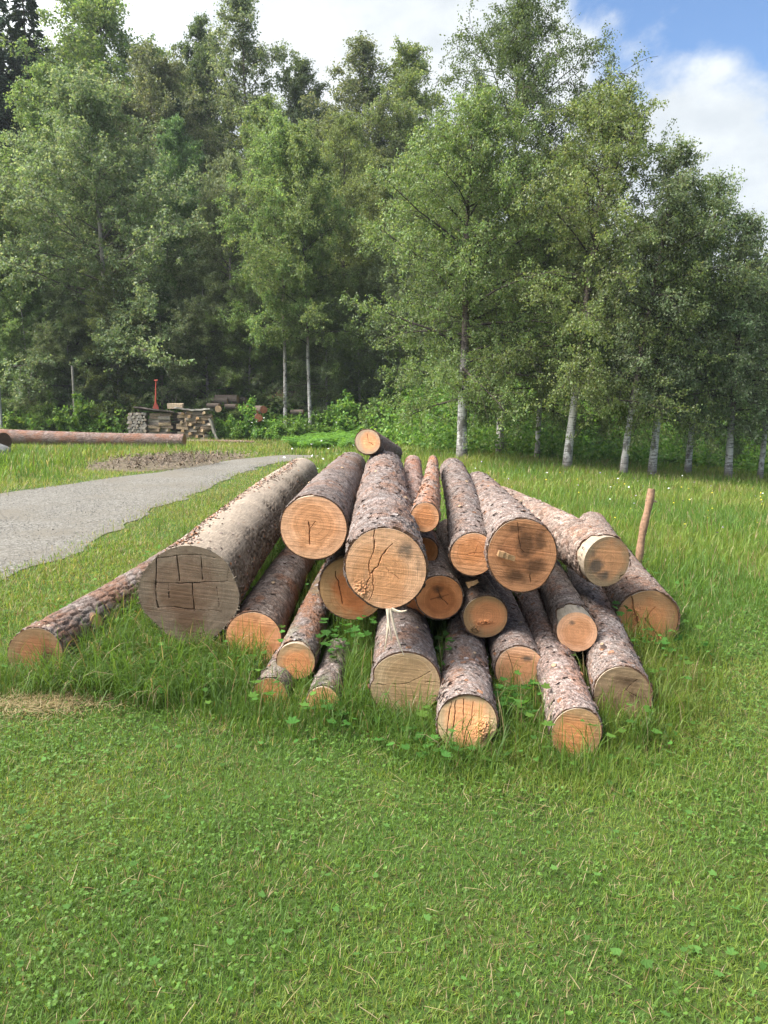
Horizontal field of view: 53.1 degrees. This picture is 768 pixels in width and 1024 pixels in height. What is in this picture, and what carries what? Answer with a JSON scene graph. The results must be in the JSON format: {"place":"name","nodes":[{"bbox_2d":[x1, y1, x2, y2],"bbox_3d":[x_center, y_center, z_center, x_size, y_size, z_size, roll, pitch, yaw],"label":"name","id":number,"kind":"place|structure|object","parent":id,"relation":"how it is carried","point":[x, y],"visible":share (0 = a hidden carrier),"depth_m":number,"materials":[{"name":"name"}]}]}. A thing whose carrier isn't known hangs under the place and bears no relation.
{"place":"outdoors","nodes":[
{"label":"outdoors","id":0,"kind":"place"},
{"bbox_2d":[0,455,319,579],"bbox_3d":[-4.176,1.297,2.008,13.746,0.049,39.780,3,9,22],"label":"road","id":1,"kind":"structure","parent":0,"point":[10,544],"depth_m":11.62,"materials":[{"name":"grey gravel"}]},
{"bbox_2d":[85,453,247,471],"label":"bare soil","id":2,"kind":"structure","parent":0,"point":[150,465],"depth_m":18.76,"materials":[{"name":"brown soil"}]},
{"bbox_2d":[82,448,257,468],"bbox_3d":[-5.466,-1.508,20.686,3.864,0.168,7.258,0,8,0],"label":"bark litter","id":3,"kind":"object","parent":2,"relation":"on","point":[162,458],"visible":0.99,"depth_m":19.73,"materials":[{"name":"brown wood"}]},
{"bbox_2d":[0,483,766,789],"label":"long grass","id":4,"kind":"structure","parent":0,"point":[114,639],"depth_m":4.09,"materials":[{"name":"green plant"}]},
{"bbox_2d":[0,335,767,1023],"bbox_3d":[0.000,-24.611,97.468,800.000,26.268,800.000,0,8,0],"label":"ground","id":5,"kind":"structure","parent":0,"point":[460,837],"depth_m":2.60,"materials":[{"name":"green plant"}]},
{"bbox_2d":[0,432,11,446],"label":"log butt","id":6,"kind":"object","parent":5,"relation":"on","point":[5,439],"visible":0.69,"depth_m":21.89,"materials":[{"name":"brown wood"}]},
{"bbox_2d":[0,200,32,406],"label":"broadleaf tree","id":7,"kind":"object","parent":5,"relation":"on","point":[3,210],"visible":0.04,"depth_m":34.09,"materials":[{"name":"green plant"}]},
{"bbox_2d":[0,409,39,429],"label":"shrub","id":8,"kind":"object","parent":5,"relation":"on","point":[10,422],"visible":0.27,"depth_m":31.01,"materials":[{"name":"green plant"}]},
{"bbox_2d":[0,169,71,413],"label":"broadleaf tree","id":9,"kind":"object","parent":5,"relation":"on","point":[5,226],"visible":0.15,"depth_m":33.46,"materials":[{"name":"green plant"}]},
{"bbox_2d":[0,0,76,293],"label":"spruce tree","id":10,"kind":"object","parent":5,"relation":"on","point":[4,59],"visible":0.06,"depth_m":42.21,"materials":[{"name":"green plant"}]},
{"bbox_2d":[0,275,85,423],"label":"young tree","id":11,"kind":"object","parent":5,"relation":"on","point":[11,324],"visible":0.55,"depth_m":32.51,"materials":[{"name":"green plant"}]},
{"bbox_2d":[0,0,94,305],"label":"spruce tree","id":12,"kind":"object","parent":5,"relation":"on","point":[15,15],"visible":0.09,"depth_m":43.23,"materials":[{"name":"green plant"}]},
{"bbox_2d":[26,388,71,430],"bbox_3d":[-13.797,-4.037,31.852,1.892,2.214,2.040,-1,8,-4],"label":"shrub","id":13,"kind":"object","parent":5,"relation":"on","point":[47,407],"visible":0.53,"depth_m":31.48,"materials":[{"name":"green plant"}]},
{"bbox_2d":[0,55,134,355],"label":"broadleaf tree","id":14,"kind":"object","parent":5,"relation":"on","point":[38,72],"visible":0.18,"depth_m":38.16,"materials":[{"name":"green plant"}]},
{"bbox_2d":[7,287,135,428],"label":"young tree","id":15,"kind":"object","parent":5,"relation":"on","point":[68,331],"visible":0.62,"depth_m":32.41,"materials":[{"name":"green plant"}]},
{"bbox_2d":[43,391,109,432],"bbox_3d":[-12.566,-3.883,31.213,2.353,2.147,2.178,-6,10,-37],"label":"shrub","id":16,"kind":"object","parent":5,"relation":"on","point":[80,412],"visible":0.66,"depth_m":30.89,"materials":[{"name":"green plant"}]},
{"bbox_2d":[48,26,112,114],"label":"broadleaf tree","id":17,"kind":"object","parent":5,"relation":"on","point":[63,56],"depth_m":58.24,"materials":[{"name":"green plant"}]},
{"bbox_2d":[0,429,186,446],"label":"long log","id":18,"kind":"object","parent":5,"relation":"on","point":[37,436],"visible":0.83,"depth_m":25.74,"materials":[{"name":"brown wood"}]},
{"bbox_2d":[7,533,188,675],"bbox_3d":[-1.975,0.528,6.678,0.366,0.369,4.488,0,8,1],"label":"felled log","id":19,"kind":"object","parent":5,"relation":"on","point":[65,620],"visible":0.41,"depth_m":4.76,"materials":[{"name":"brown wood"}]},
{"bbox_2d":[0,0,214,260],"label":"birch tree","id":20,"kind":"object","parent":5,"relation":"on","point":[91,16],"visible":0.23,"depth_m":44.66,"materials":[{"name":"green plant"}]},
{"bbox_2d":[89,391,130,432],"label":"shrub","id":21,"kind":"object","parent":5,"relation":"on","point":[107,408],"visible":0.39,"depth_m":31.90,"materials":[{"name":"green plant"}]},
{"bbox_2d":[0,60,229,421],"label":"broadleaf tree","id":22,"kind":"object","parent":5,"relation":"on","point":[84,102],"visible":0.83,"depth_m":31.93,"materials":[{"name":"green plant"}]},
{"bbox_2d":[62,265,176,418],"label":"young tree","id":23,"kind":"object","parent":5,"relation":"on","point":[95,373],"visible":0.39,"depth_m":32.67,"materials":[{"name":"green plant"}]},
{"bbox_2d":[22,39,249,313],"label":"broadleaf tree","id":24,"kind":"object","parent":5,"relation":"on","point":[162,76],"visible":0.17,"depth_m":41.29,"materials":[{"name":"green plant"}]},
{"bbox_2d":[118,357,166,416],"bbox_3d":[-10.632,-5.591,34.605,2.733,3.329,2.947,5,9,29],"label":"shrub","id":25,"kind":"object","parent":5,"relation":"on","point":[143,397],"visible":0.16,"depth_m":33.75,"materials":[{"name":"green plant"}]},
{"bbox_2d":[114,274,201,428],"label":"young tree","id":26,"kind":"object","parent":5,"relation":"on","point":[160,317],"visible":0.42,"depth_m":32.97,"materials":[{"name":"green plant"}]},
{"bbox_2d":[122,112,222,367],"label":"broadleaf tree","id":27,"kind":"object","parent":5,"relation":"on","point":[174,139],"visible":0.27,"depth_m":36.11,"materials":[{"name":"green plant"}]},
{"bbox_2d":[159,95,220,317],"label":"spruce tree","id":28,"kind":"object","parent":5,"relation":"on","point":[177,105],"visible":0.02,"depth_m":41.29,"materials":[{"name":"green plant"}]},
{"bbox_2d":[142,9,241,303],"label":"broadleaf tree","id":29,"kind":"object","parent":5,"relation":"on","point":[198,56],"visible":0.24,"depth_m":45.73,"materials":[{"name":"green plant"}]},
{"bbox_2d":[171,362,225,408],"bbox_3d":[-8.462,-5.478,34.737,2.947,2.937,2.733,1,8,10],"label":"shrub","id":30,"kind":"object","parent":5,"relation":"on","point":[204,382],"visible":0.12,"depth_m":34.19,"materials":[{"name":"green plant"}]},
{"bbox_2d":[144,254,282,424],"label":"young tree","id":31,"kind":"object","parent":5,"relation":"on","point":[192,274],"visible":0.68,"depth_m":32.81,"materials":[{"name":"green plant"}]},
{"bbox_2d":[207,413,241,439],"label":"shrub","id":32,"kind":"object","parent":5,"relation":"on","point":[227,430],"visible":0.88,"depth_m":30.21,"materials":[{"name":"green plant"}]},
{"bbox_2d":[135,458,317,645],"bbox_3d":[-1.134,0.023,7.249,0.654,0.661,5.256,0,11,1],"label":"felled log","id":33,"kind":"object","parent":5,"relation":"on","point":[210,566],"visible":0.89,"depth_m":4.73,"materials":[{"name":"brown wood"}]},
{"bbox_2d":[162,147,301,393],"bbox_3d":[-7.018,-10.565,35.070,7.040,11.817,7.527,-5,10,-29],"label":"broadleaf tree","id":34,"kind":"object","parent":5,"relation":"on","point":[219,184],"visible":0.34,"depth_m":34.36,"materials":[{"name":"green plant"}]},
{"bbox_2d":[186,0,318,263],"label":"birch tree","id":35,"kind":"object","parent":5,"relation":"on","point":[242,11],"visible":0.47,"depth_m":44.09,"materials":[{"name":"green plant"}]},
{"bbox_2d":[202,272,306,419],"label":"young tree","id":36,"kind":"object","parent":5,"relation":"on","point":[238,353],"visible":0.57,"depth_m":33.14,"materials":[{"name":"green plant"}]},
{"bbox_2d":[227,394,281,439],"bbox_3d":[-5.129,-3.768,31.038,2.139,1.952,1.980,-7,11,-41],"label":"shrub","id":37,"kind":"object","parent":5,"relation":"on","point":[254,429],"visible":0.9,"depth_m":30.83,"materials":[{"name":"green plant"}]},
{"bbox_2d":[195,94,335,344],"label":"broadleaf tree","id":38,"kind":"object","parent":5,"relation":"on","point":[260,114],"visible":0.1,"depth_m":40.10,"materials":[{"name":"green plant"}]},
{"bbox_2d":[225,547,315,659],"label":"felled log","id":39,"kind":"object","parent":5,"relation":"on","point":[274,593],"visible":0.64,"depth_m":5.04,"materials":[{"name":"brown wood"}]},
{"bbox_2d":[252,647,294,702],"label":"felled log","id":40,"kind":"object","parent":5,"relation":"on","point":[272,665],"visible":0.28,"depth_m":4.11,"materials":[{"name":"brown wood"}]},
{"bbox_2d":[259,418,290,440],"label":"shrub","id":41,"kind":"object","parent":5,"relation":"on","point":[275,432],"visible":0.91,"depth_m":30.20,"materials":[{"name":"green plant"}]},
{"bbox_2d":[211,109,356,427],"bbox_3d":[-4.251,-9.583,32.003,5.142,13.264,5.535,-6,10,-37],"label":"birch tree","id":42,"kind":"object","parent":5,"relation":"on","point":[274,145],"visible":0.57,"depth_m":30.88,"materials":[{"name":"green plant"}]},
{"bbox_2d":[221,115,370,428],"bbox_3d":[-3.497,-9.215,31.054,5.351,12.823,4.971,-8,12,-44],"label":"birch tree","id":43,"kind":"object","parent":5,"relation":"on","point":[303,143],"visible":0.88,"depth_m":30.27,"materials":[{"name":"green plant"}]},
{"bbox_2d":[282,412,314,437],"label":"shrub","id":44,"kind":"object","parent":5,"relation":"on","point":[297,428],"visible":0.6,"depth_m":30.45,"materials":[{"name":"green plant"}]},
{"bbox_2d":[276,558,330,678],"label":"felled log","id":45,"kind":"object","parent":5,"relation":"on","point":[306,626],"visible":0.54,"depth_m":4.43,"materials":[{"name":"brown wood"}]},
{"bbox_2d":[261,53,349,313],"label":"broadleaf tree","id":46,"kind":"object","parent":5,"relation":"on","point":[304,76],"visible":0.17,"depth_m":46.32,"materials":[{"name":"green plant"}]},
{"bbox_2d":[263,285,375,422],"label":"young tree","id":47,"kind":"object","parent":5,"relation":"on","point":[322,372],"visible":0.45,"depth_m":32.91,"materials":[{"name":"green plant"}]},
{"bbox_2d":[307,405,334,433],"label":"shrub","id":48,"kind":"object","parent":5,"relation":"on","point":[323,427],"visible":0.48,"depth_m":31.26,"materials":[{"name":"green plant"}]},
{"bbox_2d":[268,108,388,387],"bbox_3d":[-2.150,-11.736,35.772,6.217,13.378,5.663,-3,9,-22],"label":"birch tree","id":49,"kind":"object","parent":5,"relation":"on","point":[351,148],"visible":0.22,"depth_m":34.76,"materials":[{"name":"green plant"}]},
{"bbox_2d":[306,638,350,710],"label":"felled log","id":50,"kind":"object","parent":5,"relation":"on","point":[327,667],"visible":0.39,"depth_m":4.19,"materials":[{"name":"brown wood"}]},
{"bbox_2d":[280,111,388,344],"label":"broadleaf tree","id":51,"kind":"object","parent":5,"relation":"on","point":[328,120],"visible":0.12,"depth_m":40.29,"materials":[{"name":"green plant"}]},
{"bbox_2d":[327,389,363,433],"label":"shrub","id":52,"kind":"object","parent":5,"relation":"on","point":[343,411],"visible":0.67,"depth_m":30.34,"materials":[{"name":"green plant"}]},
{"bbox_2d":[318,533,379,619],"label":"felled log","id":53,"kind":"object","parent":5,"relation":"on","point":[339,597],"visible":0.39,"depth_m":4.75,"materials":[{"name":"brown wood"}]},
{"bbox_2d":[279,452,365,559],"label":"felled log","id":54,"kind":"object","parent":53,"relation":"on","point":[315,521],"visible":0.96,"depth_m":4.60,"materials":[{"name":"brown wood"}]},
{"bbox_2d":[343,450,429,654],"bbox_3d":[0.006,0.042,5.608,0.439,0.665,3.712,0,11,0],"label":"felled log","id":55,"kind":"object","parent":53,"relation":"on","point":[386,564],"visible":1,"depth_m":3.83,"materials":[{"name":"brown wood"}]},
{"bbox_2d":[354,429,401,458],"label":"felled log","id":56,"kind":"object","parent":55,"relation":"on","point":[370,442],"visible":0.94,"depth_m":7.04,"materials":[{"name":"brown wood"}]},
{"bbox_2d":[410,455,440,532],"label":"felled log","id":57,"kind":"object","parent":55,"relation":"on","point":[425,512],"visible":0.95,"depth_m":4.62,"materials":[{"name":"brown wood"}]},
{"bbox_2d":[298,30,413,269],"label":"birch tree","id":58,"kind":"object","parent":5,"relation":"on","point":[363,50],"visible":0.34,"depth_m":42.07,"materials":[{"name":"green plant"}]},
{"bbox_2d":[311,263,402,408],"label":"young tree","id":59,"kind":"object","parent":5,"relation":"on","point":[362,369],"visible":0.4,"depth_m":32.47,"materials":[{"name":"green plant"}]},
{"bbox_2d":[326,152,422,396],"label":"birch tree","id":60,"kind":"object","parent":5,"relation":"on","point":[372,189],"visible":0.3,"depth_m":32.15,"materials":[{"name":"green plant"}]},
{"bbox_2d":[358,388,397,437],"bbox_3d":[-0.275,-3.643,28.808,1.927,2.262,1.787,-5,10,-31],"label":"shrub","id":61,"kind":"object","parent":5,"relation":"on","point":[362,416],"visible":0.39,"depth_m":28.57,"materials":[{"name":"green plant"}]},
{"bbox_2d":[0,569,767,1023],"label":"clover","id":62,"kind":"object","parent":5,"relation":"on","point":[158,963],"visible":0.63,"depth_m":2.85,"materials":[{"name":"green plant"}]},
{"bbox_2d":[0,441,767,639],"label":"meadow grass","id":63,"kind":"structure","parent":5,"relation":"on","point":[20,454],"depth_m":14.90,"materials":[{"name":"green plant"}]},
{"bbox_2d":[0,524,767,1023],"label":"weeds","id":64,"kind":"object","parent":5,"relation":"on","point":[446,754],"visible":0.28,"depth_m":3.65,"materials":[{"name":"green plant"}]},
{"bbox_2d":[1,312,767,473],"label":"undergrowth","id":65,"kind":"object","parent":5,"relation":"on","point":[445,435],"visible":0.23,"depth_m":25.04,"materials":[{"name":"green plant"}]},
{"bbox_2d":[214,395,238,402],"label":"cut log","id":66,"kind":"object","parent":65,"relation":"on","point":[233,398],"visible":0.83,"depth_m":32.68,"materials":[{"name":"wood"}]},
{"bbox_2d":[334,245,448,396],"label":"young tree","id":67,"kind":"object","parent":5,"relation":"on","point":[390,287],"visible":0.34,"depth_m":31.57,"materials":[{"name":"green plant"}]},
{"bbox_2d":[368,606,441,715],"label":"felled log","id":68,"kind":"object","parent":5,"relation":"on","point":[414,663],"visible":0.77,"depth_m":3.92,"materials":[{"name":"brown wood"}]},
{"bbox_2d":[406,599,424,615],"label":"felled log","id":69,"kind":"object","parent":68,"relation":"on","point":[412,604],"visible":0.02,"depth_m":4.87,"materials":[{"name":"brown wood"}]},
{"bbox_2d":[415,532,463,619],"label":"felled log","id":70,"kind":"object","parent":69,"relation":"on","point":[440,596],"visible":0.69,"depth_m":4.50,"materials":[{"name":"brown wood"}]},
{"bbox_2d":[404,455,439,560],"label":"felled log","id":71,"kind":"object","parent":70,"relation":"on","point":[413,469],"visible":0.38,"depth_m":6.39,"materials":[{"name":"brown wood"}]},
{"bbox_2d":[363,144,459,326],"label":"broadleaf tree","id":72,"kind":"object","parent":5,"relation":"on","point":[411,152],"visible":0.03,"depth_m":37.20,"materials":[{"name":"green plant"}]},
{"bbox_2d":[383,389,442,438],"bbox_3d":[1.156,-3.571,28.175,2.567,2.077,2.376,4,9,25],"label":"shrub","id":73,"kind":"object","parent":5,"relation":"on","point":[407,400],"visible":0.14,"depth_m":28.27,"materials":[{"name":"green plant"}]},
{"bbox_2d":[350,33,476,277],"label":"birch tree","id":74,"kind":"object","parent":5,"relation":"on","point":[406,95],"visible":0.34,"depth_m":41.32,"materials":[{"name":"green plant"}]},
{"bbox_2d":[379,213,469,364],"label":"young tree","id":75,"kind":"object","parent":5,"relation":"on","point":[398,351],"visible":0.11,"depth_m":31.64,"materials":[{"name":"green plant"}]},
{"bbox_2d":[420,396,457,427],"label":"shrub","id":76,"kind":"object","parent":5,"relation":"on","point":[442,411],"visible":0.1,"depth_m":27.01,"materials":[{"name":"green plant"}]},
{"bbox_2d":[434,612,499,751],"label":"felled log","id":77,"kind":"object","parent":5,"relation":"on","point":[466,683],"visible":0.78,"depth_m":3.65,"materials":[{"name":"brown wood"}]},
{"bbox_2d":[435,519,507,637],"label":"felled log","id":78,"kind":"object","parent":77,"relation":"on","point":[483,612],"visible":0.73,"depth_m":4.51,"materials":[{"name":"brown wood"}]},
{"bbox_2d":[335,72,614,458],"bbox_3d":[2.121,-6.114,20.297,7.061,9.956,7.266,0,8,0],"label":"birch tree","id":79,"kind":"object","parent":5,"relation":"on","point":[466,271],"visible":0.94,"depth_m":19.43,"materials":[{"name":"green plant"}]},
{"bbox_2d":[485,570,540,688],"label":"felled log","id":80,"kind":"object","parent":5,"relation":"on","point":[514,638],"visible":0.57,"depth_m":4.34,"materials":[{"name":"brown wood"}]},
{"bbox_2d":[354,0,676,459],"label":"birch tree","id":81,"kind":"object","parent":5,"relation":"on","point":[521,13],"visible":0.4,"depth_m":21.41,"materials":[{"name":"green plant"}]},
{"bbox_2d":[448,130,626,458],"bbox_3d":[4.426,-6.007,22.529,5.252,9.460,6.488,0,8,0],"label":"birch tree","id":82,"kind":"object","parent":5,"relation":"on","point":[537,436],"visible":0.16,"depth_m":21.96,"materials":[{"name":"green plant"}]},
{"bbox_2d":[522,402,579,434],"bbox_3d":[6.107,-3.452,27.359,1.881,1.854,2.032,7,11,39],"label":"shrub","id":83,"kind":"object","parent":5,"relation":"on","point":[543,419],"visible":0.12,"depth_m":27.13,"materials":[{"name":"green plant"}]},
{"bbox_2d":[515,589,602,755],"bbox_3d":[1.017,0.783,4.920,0.258,0.268,2.969,1,8,6],"label":"felled log","id":84,"kind":"object","parent":5,"relation":"on","point":[557,667],"visible":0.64,"depth_m":3.77,"materials":[{"name":"brown wood"}]},
{"bbox_2d":[538,559,597,652],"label":"felled log","id":85,"kind":"object","parent":84,"relation":"on","point":[572,622],"visible":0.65,"depth_m":4.44,"materials":[{"name":"brown wood"}]},
{"bbox_2d":[501,486,630,587],"bbox_3d":[1.313,0.092,6.430,0.352,0.359,3.217,-1,8,-4],"label":"felled log","id":86,"kind":"object","parent":85,"relation":"on","point":[591,553],"visible":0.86,"depth_m":4.97,"materials":[{"name":"brown wood"}]},
{"bbox_2d":[470,471,557,592],"bbox_3d":[0.858,-0.001,6.040,0.410,0.438,3.691,0,8,3],"label":"felled log","id":87,"kind":"object","parent":86,"relation":"on","point":[519,531],"visible":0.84,"depth_m":4.22,"materials":[{"name":"brown wood"}]},
{"bbox_2d":[440,458,488,576],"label":"felled log","id":88,"kind":"object","parent":87,"relation":"on","point":[466,534],"visible":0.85,"depth_m":4.77,"materials":[{"name":"brown wood"}]},
{"bbox_2d":[497,550,515,560],"bbox_3d":[0.665,0.235,4.183,0.098,0.058,0.052,0,8,0],"label":"wood wedge","id":89,"kind":"object","parent":87,"relation":"attached to","point":[503,554],"visible":1,"depth_m":4.17,"materials":[{"name":"beige wood"}]},
{"bbox_2d":[459,61,715,469],"bbox_3d":[4.919,-5.720,19.043,6.057,9.906,6.293,-4,9,-25],"label":"birch tree","id":90,"kind":"object","parent":5,"relation":"on","point":[617,113],"visible":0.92,"depth_m":18.13,"materials":[{"name":"green plant"}]},
{"bbox_2d":[575,406,624,438],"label":"shrub","id":91,"kind":"object","parent":5,"relation":"on","point":[595,418],"visible":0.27,"depth_m":27.10,"materials":[{"name":"green plant"}]},
{"bbox_2d":[566,566,652,718],"bbox_3d":[1.471,0.723,5.338,0.306,0.325,3.110,1,7,10],"label":"felled log","id":92,"kind":"object","parent":5,"relation":"on","point":[612,649],"visible":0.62,"depth_m":4.04,"materials":[{"name":"brown wood"}]},
{"bbox_2d":[579,511,680,644],"bbox_3d":[2.025,0.438,6.821,0.429,0.426,3.644,1,9,9],"label":"felled log","id":93,"kind":"object","parent":5,"relation":"on","point":[637,587],"visible":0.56,"depth_m":5.08,"materials":[{"name":"brown wood"}]},
{"bbox_2d":[635,488,656,562],"bbox_3d":[2.336,0.215,6.932,0.243,0.852,0.085,-5,10,-29],"label":"wooden stake","id":94,"kind":"object","parent":5,"relation":"on","point":[644,522],"visible":0.79,"depth_m":6.90,"materials":[{"name":"brown wood"}]},
{"bbox_2d":[569,127,745,473],"bbox_3d":[6.426,-4.731,18.459,3.636,8.290,3.718,-4,9,-25],"label":"birch tree","id":95,"kind":"object","parent":5,"relation":"on","point":[677,189],"visible":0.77,"depth_m":18.01,"materials":[{"name":"green plant"}]},
{"bbox_2d":[568,172,766,475],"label":"birch tree","id":96,"kind":"object","parent":5,"relation":"on","point":[670,341],"visible":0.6,"depth_m":18.41,"materials":[{"name":"green plant"}]},
{"bbox_2d":[621,276,723,407],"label":"young tree","id":97,"kind":"object","parent":5,"relation":"on","point":[669,355],"visible":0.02,"depth_m":30.72,"materials":[{"name":"green plant"}]},
{"bbox_2d":[626,164,767,474],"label":"birch tree","id":98,"kind":"object","parent":5,"relation":"on","point":[719,180],"visible":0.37,"depth_m":19.22,"materials":[{"name":"green plant"}]},
{"bbox_2d":[675,209,767,478],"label":"birch tree","id":99,"kind":"object","parent":5,"relation":"on","point":[745,251],"visible":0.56,"depth_m":19.33,"materials":[{"name":"green plant"}]},
{"bbox_2d":[692,293,764,419],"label":"young tree","id":100,"kind":"object","parent":5,"relation":"on","point":[757,373],"visible":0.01,"depth_m":30.97,"materials":[{"name":"green plant"}]},
{"bbox_2d":[700,253,767,478],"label":"birch tree","id":101,"kind":"object","parent":5,"relation":"on","point":[760,472],"visible":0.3,"depth_m":20.21,"materials":[{"name":"green plant"}]},
{"bbox_2d":[0,0,767,294],"label":"sky","id":102,"kind":"structure","parent":0,"point":[710,65],"materials":[{"name":"blue"}]},
{"bbox_2d":[245,410,762,552],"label":"meadow flowers","id":103,"kind":"object","parent":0,"point":[553,481],"visible":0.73,"depth_m":13.77,"materials":[{"name":"plant"}]},
{"bbox_3d":[-8.253,-3.879,30.455,0.420,0.107,0.094,-5,14,-11],"label":"firewood piece","id":104,"kind":"object","parent":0,"visible":0},
{"bbox_2d":[133,406,177,414],"bbox_3d":[-8.910,-3.970,30.051,1.550,0.065,0.808,7,0,-1],"label":"cover board","id":105,"kind":"object","parent":104,"relation":"on","point":[154,410],"visible":0.97,"depth_m":29.75,"materials":[{"name":"grey wood"}]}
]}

